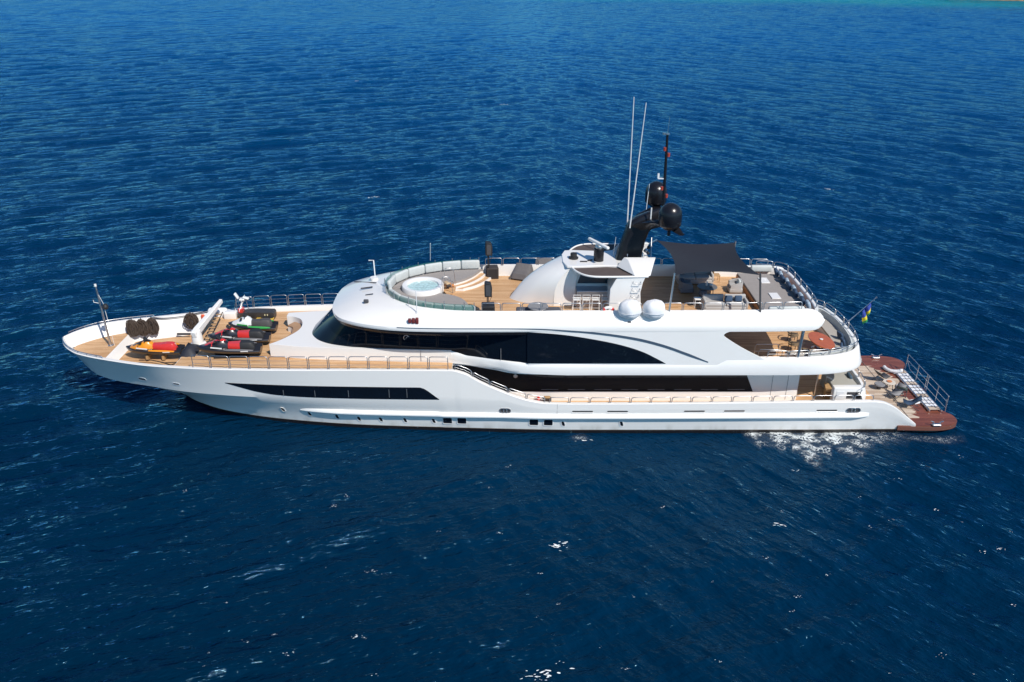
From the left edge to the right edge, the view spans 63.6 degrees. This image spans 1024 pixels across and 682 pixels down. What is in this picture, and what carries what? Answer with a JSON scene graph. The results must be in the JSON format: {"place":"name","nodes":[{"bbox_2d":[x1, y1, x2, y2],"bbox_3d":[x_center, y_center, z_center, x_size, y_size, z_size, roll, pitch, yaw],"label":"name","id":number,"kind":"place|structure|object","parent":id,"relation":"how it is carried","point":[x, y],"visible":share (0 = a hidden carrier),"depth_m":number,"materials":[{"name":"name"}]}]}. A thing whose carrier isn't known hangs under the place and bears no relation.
{"place":"outdoors","nodes":[
{"label":"outdoors","id":0,"kind":"place"},
{"bbox_2d":[0,0,1023,681],"bbox_3d":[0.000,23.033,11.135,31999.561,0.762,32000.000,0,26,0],"label":"sea","id":1,"kind":"structure","parent":0,"point":[848,158],"depth_m":64.06,"materials":[{"name":"liquid"}]},
{"bbox_2d":[62,101,956,432],"bbox_3d":[-0.583,-4.192,48.067,53.134,19.308,9.669,0,26,0],"label":"motor yacht","id":2,"kind":"object","parent":1,"relation":"on","point":[376,353],"visible":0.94,"depth_m":47.07,"materials":[{"name":"paint"}]},
{"bbox_2d":[126,319,140,336],"bbox_3d":[-23.705,-0.847,51.633,0.928,1.238,0.294,0,26,0],"label":"rope coil","id":3,"kind":"object","parent":2,"relation":"hanging from","point":[133,328],"visible":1,"depth_m":51.58,"materials":[{"name":"brown fabric"}]},
{"bbox_2d":[137,318,149,335],"bbox_3d":[-23.222,-0.888,51.799,0.954,1.230,0.289,0,26,0],"label":"rope coil","id":4,"kind":"object","parent":2,"relation":"hanging from","point":[145,328],"visible":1,"depth_m":51.74,"materials":[{"name":"brown fabric"}]},
{"bbox_2d":[146,317,158,334],"bbox_3d":[-22.668,-0.958,51.969,0.877,1.233,0.293,0,26,0],"label":"rope coil","id":5,"kind":"object","parent":2,"relation":"hanging from","point":[153,325],"visible":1,"depth_m":51.92,"materials":[{"name":"brown fabric"}]},
{"bbox_2d":[126,336,184,359],"bbox_3d":[-21.593,0.391,49.822,3.300,1.249,1.248,-1,26,-2],"label":"jet ski","id":6,"kind":"object","parent":2,"relation":"on","point":[148,348],"visible":1,"depth_m":49.56,"materials":[{"name":"orange"}]},
{"bbox_2d":[139,360,176,364],"bbox_3d":[-21.085,1.260,49.090,2.475,0.058,0.445,4,26,8],"label":"mooring line","id":7,"kind":"object","parent":2,"relation":"on","point":[160,362],"visible":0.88,"depth_m":49.04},
{"bbox_2d":[152,311,206,318],"bbox_3d":[-20.809,-1.725,52.987,4.553,0.459,0.133,-6,27,-13],"label":"mooring line","id":8,"kind":"object","parent":2,"relation":"attached to","point":[180,316],"visible":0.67,"depth_m":52.95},
{"bbox_2d":[178,342,199,359],"bbox_3d":[-18.873,0.858,48.659,1.440,1.459,2.200,0,26,0],"label":"gear cover","id":9,"kind":"object","parent":2,"relation":"on","point":[189,349],"visible":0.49,"depth_m":48.09,"materials":[{"name":"grey fabric"}]},
{"bbox_2d":[183,312,198,328],"bbox_3d":[-20.446,-1.312,52.568,0.970,1.234,0.284,0,26,0],"label":"rope coil","id":10,"kind":"object","parent":2,"relation":"hanging from","point":[193,317],"visible":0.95,"depth_m":52.50,"materials":[{"name":"brown fabric"}]},
{"bbox_2d":[204,312,222,339],"bbox_3d":[-18.376,-0.931,50.808,0.379,0.607,2.965,0,26,-1],"label":"boarding ladder","id":11,"kind":"object","parent":2,"relation":"on","point":[213,324],"visible":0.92,"depth_m":50.87,"materials":[{"name":"brown wood"}]},
{"bbox_2d":[197,334,262,358],"bbox_3d":[-16.385,0.306,47.802,3.600,1.199,1.247,-2,26,-4],"label":"jet ski","id":12,"kind":"object","parent":2,"relation":"on","point":[219,347],"visible":1,"depth_m":47.56,"materials":[{"name":"black"}]},
{"bbox_2d":[207,324,270,342],"bbox_3d":[-16.279,-0.347,49.153,3.600,1.199,1.247,-2,26,-4],"label":"jet ski","id":13,"kind":"object","parent":2,"relation":"on","point":[229,333],"visible":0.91,"depth_m":48.91,"materials":[{"name":"black"}]},
{"bbox_2d":[228,312,277,331],"bbox_3d":[-15.928,-1.072,50.654,2.900,1.199,1.248,-1,26,-2],"label":"jet ski","id":14,"kind":"object","parent":2,"relation":"on","point":[245,322],"visible":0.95,"depth_m":50.38,"materials":[{"name":"black"}]},
{"bbox_2d":[234,292,276,318],"bbox_3d":[-16.343,-2.279,52.477,2.436,1.665,0.705,0,26,0],"label":"stand up jet ski","id":15,"kind":"object","parent":2,"relation":"on","point":[254,313],"visible":1,"depth_m":52.45,"materials":[{"name":"black plastic"}]},
{"bbox_2d":[226,383,438,399],"bbox_3d":[-10.153,2.866,46.458,12.110,0.840,0.172,1,26,2],"label":"hull window","id":16,"kind":"structure","parent":2,"relation":"in","point":[412,393],"depth_m":46.44,"materials":[{"name":"black glass"}]},
{"bbox_2d":[387,275,395,286],"bbox_3d":[-7.123,-3.467,48.827,0.220,0.560,1.144,5,26,10],"label":"backrest cushion","id":17,"kind":"object","parent":2,"relation":"on","point":[392,280],"visible":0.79,"depth_m":48.70,"materials":[{"name":"fabric"}]},
{"bbox_2d":[394,269,408,282],"bbox_3d":[-6.670,-3.928,49.781,0.220,0.560,1.141,17,31,31],"label":"backrest cushion","id":18,"kind":"object","parent":2,"relation":"on","point":[402,275],"visible":0.96,"depth_m":49.67,"materials":[{"name":"fabric"}]},
{"bbox_2d":[408,265,424,276],"bbox_3d":[-5.857,-4.290,50.530,1.145,0.560,0.220,-18,31,-32],"label":"backrest cushion","id":19,"kind":"object","parent":2,"relation":"attached to","point":[416,270],"visible":1,"depth_m":50.42,"materials":[{"name":"fabric"}]},
{"bbox_2d":[312,309,526,362],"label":"bridge window","id":20,"kind":"structure","parent":2,"relation":"in","point":[329,330],"depth_m":46.90,"materials":[{"name":"black glass"}]},
{"bbox_2d":[425,262,441,272],"bbox_3d":[-4.860,-4.543,51.054,1.109,0.560,0.220,-11,28,-21],"label":"backrest cushion","id":21,"kind":"object","parent":2,"relation":"attached to","point":[433,267],"visible":1,"depth_m":50.94,"materials":[{"name":"fabric"}]},
{"bbox_2d":[443,281,453,287],"bbox_3d":[-3.810,-3.349,48.882,0.772,0.370,0.654,0,26,0],"label":"towel heap","id":22,"kind":"object","parent":2,"relation":"on","point":[447,284],"visible":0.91,"depth_m":48.73,"materials":[{"name":"brown fabric"}]},
{"bbox_2d":[442,260,460,269],"bbox_3d":[-3.759,-4.700,51.378,1.148,0.560,0.220,-6,26,-11],"label":"backrest cushion","id":23,"kind":"object","parent":2,"relation":"attached to","point":[454,265],"visible":0.99,"depth_m":51.27,"materials":[{"name":"fabric"}]},
{"bbox_2d":[461,260,479,268],"bbox_3d":[-2.592,-4.778,51.539,1.148,0.560,0.220,-2,26,-4],"label":"backrest cushion","id":24,"kind":"object","parent":2,"relation":"attached to","point":[470,264],"visible":1,"depth_m":51.43,"materials":[{"name":"fabric"}]},
{"bbox_2d":[481,302,494,310],"bbox_3d":[-1.335,-1.724,46.280,0.720,0.720,0.729,-2,26,-4],"label":"subwoofer","id":25,"kind":"object","parent":2,"relation":"on","point":[488,307],"visible":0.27,"depth_m":45.88,"materials":[{"name":"black plastic"}]},
{"bbox_2d":[484,281,491,302],"bbox_3d":[-1.312,-2.635,45.840,0.430,1.382,0.412,-2,26,-4],"label":"loudspeaker","id":26,"kind":"object","parent":25,"relation":"on","point":[487,289],"visible":0.97,"depth_m":45.56,"materials":[{"name":"black plastic"}]},
{"bbox_2d":[486,265,498,278],"bbox_3d":[-1.229,-4.321,51.652,0.720,0.720,0.729,-3,26,-7],"label":"subwoofer","id":27,"kind":"object","parent":2,"relation":"on","point":[492,271],"visible":1,"depth_m":51.34,"materials":[{"name":"black plastic"}]},
{"bbox_2d":[485,241,491,267],"bbox_3d":[-1.423,-5.304,50.913,0.430,1.694,0.412,-3,26,-7],"label":"loudspeaker","id":28,"kind":"object","parent":27,"relation":"on","point":[488,248],"visible":1,"depth_m":50.61,"materials":[{"name":"black plastic"}]},
{"bbox_2d":[510,263,532,280],"bbox_3d":[0.631,-4.323,51.504,1.240,0.852,1.100,9,27,18],"label":"covered armchair","id":29,"kind":"object","parent":2,"relation":"on","point":[522,271],"visible":0.77,"depth_m":51.37,"materials":[{"name":"grey fabric"}]},
{"bbox_2d":[516,307,532,310],"bbox_3d":[0.714,-1.618,46.359,0.970,0.440,0.620,0,26,0],"label":"ottoman","id":30,"kind":"object","parent":2,"relation":"on","point":[524,309],"visible":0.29,"depth_m":46.15,"materials":[{"name":"grey fabric"}]},
{"bbox_2d":[528,302,547,310],"bbox_3d":[1.445,-1.620,46.042,1.160,0.740,1.160,0,26,0],"label":"round table","id":31,"kind":"object","parent":2,"relation":"on","point":[535,307],"visible":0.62,"depth_m":45.80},
{"bbox_2d":[535,258,551,263],"bbox_3d":[1.976,-4.766,52.419,1.240,0.852,1.100,4,26,7],"label":"covered armchair","id":32,"kind":"object","parent":2,"relation":"on","point":[543,260],"visible":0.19,"depth_m":52.47,"materials":[{"name":"grey fabric"}]},
{"bbox_2d":[543,307,559,310],"bbox_3d":[2.232,-1.618,46.359,0.970,0.440,0.620,0,26,0],"label":"ottoman","id":33,"kind":"object","parent":2,"relation":"on","point":[552,308],"visible":0.25,"depth_m":46.27,"materials":[{"name":"grey fabric"}]},
{"bbox_2d":[572,295,580,309],"bbox_3d":[3.659,-2.196,46.826,0.476,1.097,0.488,0,26,0],"label":"bar stool","id":34,"kind":"object","parent":2,"relation":"on","point":[576,299],"visible":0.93,"depth_m":46.61,"materials":[{"name":"white paint"}]},
{"bbox_2d":[581,295,590,309],"bbox_3d":[4.193,-2.196,46.826,0.476,1.097,0.488,0,26,0],"label":"bar stool","id":35,"kind":"object","parent":2,"relation":"on","point":[585,298],"visible":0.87,"depth_m":46.58,"materials":[{"name":"white paint"}]},
{"bbox_2d":[590,295,599,309],"bbox_3d":[4.727,-2.196,46.826,0.476,1.097,0.488,0,26,0],"label":"bar stool","id":36,"kind":"object","parent":2,"relation":"on","point":[595,299],"visible":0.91,"depth_m":46.58,"materials":[{"name":"white paint"}]},
{"bbox_2d":[527,332,665,363],"bbox_3d":[4.695,0.368,45.525,7.710,1.930,0.105,0,26,0],"label":"arched window","id":37,"kind":"structure","parent":2,"relation":"in","point":[542,348],"depth_m":45.59,"materials":[{"name":"black glass"}]},
{"bbox_2d":[453,365,752,391],"bbox_3d":[5.275,2.174,47.798,17.550,1.720,0.026,0,26,0],"label":"main deck window","id":38,"kind":"structure","parent":2,"relation":"in","point":[523,382],"depth_m":47.91,"materials":[{"name":"black glass"}]},
{"bbox_2d":[600,297,607,309],"bbox_3d":[5.276,-2.196,46.826,0.476,1.097,0.488,0,26,0],"label":"bar stool","id":39,"kind":"object","parent":2,"relation":"on","point":[604,298],"visible":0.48,"depth_m":46.58,"materials":[{"name":"blue paint"}]},
{"bbox_2d":[603,306,614,310],"bbox_3d":[5.292,-1.540,45.462,0.825,0.826,0.174,0,26,0],"label":"life buoy","id":40,"kind":"object","parent":2,"relation":"attached to","point":[609,307],"visible":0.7,"depth_m":45.26,"materials":[{"name":"white paint"}]},
{"bbox_2d":[617,299,641,318],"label":"covered dome","id":41,"kind":"structure","parent":2,"relation":"on","point":[629,308],"depth_m":44.50,"materials":[{"name":"white plastic"}]},
{"bbox_2d":[642,299,665,318],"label":"covered dome","id":42,"kind":"structure","parent":2,"relation":"on","point":[654,309],"depth_m":44.49,"materials":[{"name":"white plastic"}]},
{"bbox_2d":[678,278,693,292],"bbox_3d":[10.442,-3.349,49.525,0.816,0.720,0.832,0,26,0],"label":"armchair","id":43,"kind":"object","parent":2,"relation":"on","point":[685,285],"visible":1,"depth_m":49.24,"materials":[{"name":"grey fabric"}]},
{"bbox_2d":[675,272,713,283],"bbox_3d":[11.245,-4.007,50.806,2.200,0.770,0.800,0,26,0],"label":"sofa","id":44,"kind":"object","parent":2,"relation":"on","point":[698,277],"visible":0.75,"depth_m":50.55,"materials":[{"name":"grey fabric"}]},
{"bbox_2d":[693,297,701,307],"bbox_3d":[10.680,-2.226,47.541,0.420,0.525,0.420,0,26,0],"label":"side table","id":45,"kind":"object","parent":2,"relation":"on","point":[697,298],"visible":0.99,"depth_m":47.40,"materials":[{"name":"white paint"}]},
{"bbox_2d":[699,289,706,296],"bbox_3d":[11.326,-2.849,48.975,0.450,0.400,0.450,0,26,0],"label":"pouf","id":46,"kind":"object","parent":2,"relation":"on","point":[701,292],"visible":0.75,"depth_m":48.77,"materials":[{"name":"blue fabric"}]},
{"bbox_2d":[649,239,760,311],"bbox_3d":[10.934,-4.208,48.059,5.772,2.363,7.349,0,26,0],"label":"shade sail","id":47,"kind":"object","parent":2,"relation":"attached to","point":[693,258],"visible":1,"depth_m":47.93,"materials":[{"name":"black fabric"}]},
{"bbox_2d":[697,283,717,291],"bbox_3d":[11.630,-3.038,49.264,1.200,0.493,1.193,0,26,0],"label":"coffee table","id":48,"kind":"object","parent":2,"relation":"on","point":[702,286],"visible":0.91,"depth_m":49.01,"materials":[{"name":"grey stone"}]},
{"bbox_2d":[701,294,748,309],"bbox_3d":[12.132,-2.204,47.077,2.500,0.770,0.800,0,26,0],"label":"sofa","id":49,"kind":"object","parent":2,"relation":"on","point":[708,299],"visible":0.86,"depth_m":46.83,"materials":[{"name":"grey fabric"}]},
{"bbox_2d":[725,295,732,301],"bbox_3d":[12.332,-2.416,46.975,0.420,0.353,0.221,0,26,0],"label":"pillow","id":50,"kind":"object","parent":49,"relation":"on","point":[728,298],"visible":1,"depth_m":46.91,"materials":[{"name":"blue fabric"}]},
{"bbox_2d":[735,295,741,301],"bbox_3d":[12.882,-2.416,46.975,0.420,0.353,0.221,0,26,0],"label":"pillow","id":51,"kind":"object","parent":49,"relation":"on","point":[738,298],"visible":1,"depth_m":46.90,"materials":[{"name":"blue fabric"}]},
{"bbox_2d":[727,278,742,292],"bbox_3d":[13.389,-3.348,49.525,0.816,0.720,0.832,1,26,2],"label":"armchair","id":52,"kind":"object","parent":2,"relation":"on","point":[735,285],"visible":1,"depth_m":49.27,"materials":[{"name":"grey fabric"}]},
{"bbox_2d":[751,265,771,271],"bbox_3d":[15.500,-4.520,51.351,1.300,0.420,0.300,0,26,0],"label":"bolster cushion","id":53,"kind":"object","parent":2,"relation":"on","point":[761,268],"visible":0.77,"depth_m":51.21,"materials":[{"name":"fabric"}]},
{"bbox_2d":[774,268,778,275],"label":"pillow","id":54,"kind":"object","parent":2,"relation":"on","point":[776,272],"visible":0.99,"depth_m":50.59,"materials":[{"name":"blue fabric"}]},
{"bbox_2d":[780,274,784,282],"bbox_3d":[16.312,-3.759,49.776,0.280,0.432,0.520,-1,26,-3],"label":"pillow","id":55,"kind":"object","parent":2,"relation":"on","point":[782,278],"visible":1,"depth_m":49.60,"materials":[{"name":"blue fabric"}]},
{"bbox_2d":[768,306,804,308],"bbox_3d":[15.200,-1.764,45.742,2.000,0.360,0.220,0,26,0],"label":"bolster cushion","id":56,"kind":"object","parent":2,"relation":"on","point":[785,307],"visible":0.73,"depth_m":45.61,"materials":[{"name":"fabric"}]},
{"bbox_2d":[786,281,791,289],"bbox_3d":[16.363,-3.271,48.767,0.280,0.432,0.520,0,26,-1],"label":"pillow","id":57,"kind":"object","parent":2,"relation":"on","point":[788,284],"visible":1,"depth_m":48.60,"materials":[{"name":"blue fabric"}]},
{"bbox_2d":[787,331,798,339],"bbox_3d":[16.838,-0.316,49.531,0.684,0.756,0.778,0,26,0],"label":"hoop chair","id":58,"kind":"object","parent":2,"relation":"on","point":[792,334],"visible":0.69,"depth_m":49.35,"materials":[{"name":"brown wicker"}]},
{"bbox_2d":[788,336,798,350],"bbox_3d":[16.491,0.221,48.419,0.684,0.756,0.778,0,26,0],"label":"hoop chair","id":59,"kind":"object","parent":2,"relation":"on","point":[793,343],"visible":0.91,"depth_m":48.31,"materials":[{"name":"brown wicker"}]},
{"bbox_2d":[793,288,797,297],"bbox_3d":[16.413,-2.784,47.759,0.280,0.432,0.520,4,26,8],"label":"pillow","id":60,"kind":"object","parent":2,"relation":"on","point":[795,291],"visible":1,"depth_m":47.55,"materials":[{"name":"blue fabric"}]},
{"bbox_2d":[800,296,804,304],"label":"pillow","id":61,"kind":"object","parent":2,"relation":"on","point":[802,299],"visible":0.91,"depth_m":46.54,"materials":[{"name":"blue fabric"}]},
{"bbox_2d":[805,300,810,308],"bbox_3d":[16.587,-2.053,46.247,0.280,0.432,0.520,1,26,1],"label":"pillow","id":62,"kind":"object","parent":2,"relation":"on","point":[808,303],"visible":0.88,"depth_m":46.06,"materials":[{"name":"white fabric"}]},
{"bbox_2d":[808,332,834,348],"bbox_3d":[18.040,0.271,48.309,1.280,0.760,2.304,-3,26,-5],"label":"dining table","id":63,"kind":"object","parent":2,"relation":"on","point":[826,342],"visible":0.81,"depth_m":48.06,"materials":[{"name":"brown wood"}]},
{"bbox_2d":[837,331,843,337],"bbox_3d":[19.388,-0.341,48.771,0.238,0.410,0.500,-7,27,-13],"label":"pillow","id":64,"kind":"object","parent":2,"relation":"on","point":[839,334],"visible":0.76,"depth_m":48.68,"materials":[{"name":"blue fabric"}]},
{"bbox_2d":[840,337,845,345],"bbox_3d":[19.233,0.035,47.995,0.238,0.410,0.500,0,26,0],"label":"pillow","id":65,"kind":"object","parent":2,"relation":"on","point":[842,340],"visible":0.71,"depth_m":47.83,"materials":[{"name":"blue fabric"}]},
{"bbox_2d":[862,302,871,323],"bbox_3d":[21.132,-1.625,49.308,0.530,1.572,0.200,0,26,0],"label":"ensign","id":66,"kind":"object","parent":2,"relation":"hanging from","point":[866,311],"visible":1,"depth_m":49.26,"materials":[{"name":"multicoloured fabric"}]},
{"bbox_2d":[874,381,884,389],"bbox_3d":[22.833,2.811,51.328,0.640,0.380,0.640,0,26,0],"label":"stool","id":67,"kind":"object","parent":2,"relation":"on","point":[879,384],"visible":1,"depth_m":51.25,"materials":[{"name":"grey fabric"}]},
{"bbox_2d":[871,369,890,381],"bbox_3d":[23.429,2.155,52.207,1.083,0.788,0.595,-9,27,-18],"label":"deck chair","id":68,"kind":"object","parent":2,"relation":"on","point":[884,375],"visible":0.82,"depth_m":52.17,"materials":[{"name":"grey fabric"}]},
{"bbox_2d":[883,379,895,389],"bbox_3d":[23.448,2.736,51.394,0.740,0.463,0.740,0,26,0],"label":"round side table","id":69,"kind":"object","parent":2,"relation":"on","point":[892,383],"visible":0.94,"depth_m":51.20,"materials":[{"name":"beige"}]},
{"bbox_2d":[883,365,902,373],"bbox_3d":[24.521,1.816,53.298,0.438,0.426,1.320,-19,32,-35],"label":"inflatable float","id":70,"kind":"object","parent":2,"relation":"on","point":[892,370],"visible":1,"depth_m":53.11,"materials":[{"name":"white plastic"}]},
{"bbox_2d":[886,382,907,400],"bbox_3d":[23.418,3.091,50.270,1.083,0.788,0.595,-14,29,-27],"label":"deck chair","id":71,"kind":"object","parent":2,"relation":"on","point":[897,392],"visible":1,"depth_m":50.28,"materials":[{"name":"grey fabric"}]},
{"bbox_2d":[894,397,908,401],"bbox_3d":[23.699,3.546,50.186,0.800,0.050,0.500,0,26,0],"label":"towel","id":72,"kind":"object","parent":2,"relation":"on","point":[899,399],"visible":0.71,"depth_m":50.17,"materials":[{"name":"beige fabric"}]},
{"bbox_2d":[895,386,907,397],"bbox_3d":[23.929,2.938,50.586,0.595,0.788,1.083,14,29,27],"label":"deck chair","id":73,"kind":"object","parent":2,"relation":"on","point":[900,387],"visible":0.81,"depth_m":50.20,"materials":[{"name":"grey"}]},
{"bbox_2d":[899,395,921,410],"bbox_3d":[23.761,3.606,49.205,1.083,0.788,0.595,9,27,18],"label":"deck chair","id":74,"kind":"object","parent":2,"relation":"on","point":[913,401],"visible":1,"depth_m":49.14,"materials":[{"name":"blue fabric"}]},
{"bbox_2d":[893,354,948,411],"bbox_3d":[25.108,2.525,50.953,0.935,1.121,5.500,0,26,0],"label":"gangway","id":75,"kind":"object","parent":2,"relation":"on","point":[905,377],"visible":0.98,"depth_m":50.82,"materials":[{"name":"silver metal"}]},
{"bbox_2d":[226,104,1012,679],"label":"foam flecks","id":76,"kind":"object","parent":1,"relation":"on","point":[558,546],"visible":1,"depth_m":34.47,"materials":[{"name":"white liquid"}]},
{"bbox_2d":[747,432,889,464],"bbox_3d":[18.231,6.191,45.896,10.590,0.389,4.402,0,26,0],"label":"wake foam","id":77,"kind":"object","parent":1,"relation":"on","point":[833,437],"visible":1,"depth_m":47.23,"materials":[{"name":"white"}]},
{"bbox_2d":[543,396,550,401],"bbox_3d":[2.035,3.429,48.085,0.500,0.450,0.300,0,26,0],"label":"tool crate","id":78,"kind":"object","parent":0,"point":[547,399],"visible":0.56,"depth_m":47.93,"materials":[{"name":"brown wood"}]},
{"bbox_2d":[823,382,831,399],"bbox_3d":[18.728,2.979,48.671,0.640,0.770,0.740,5,26,11],"label":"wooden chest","id":79,"kind":"object","parent":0,"point":[827,388],"visible":0.62,"depth_m":48.44,"materials":[{"name":"brown wood"}]}
]}

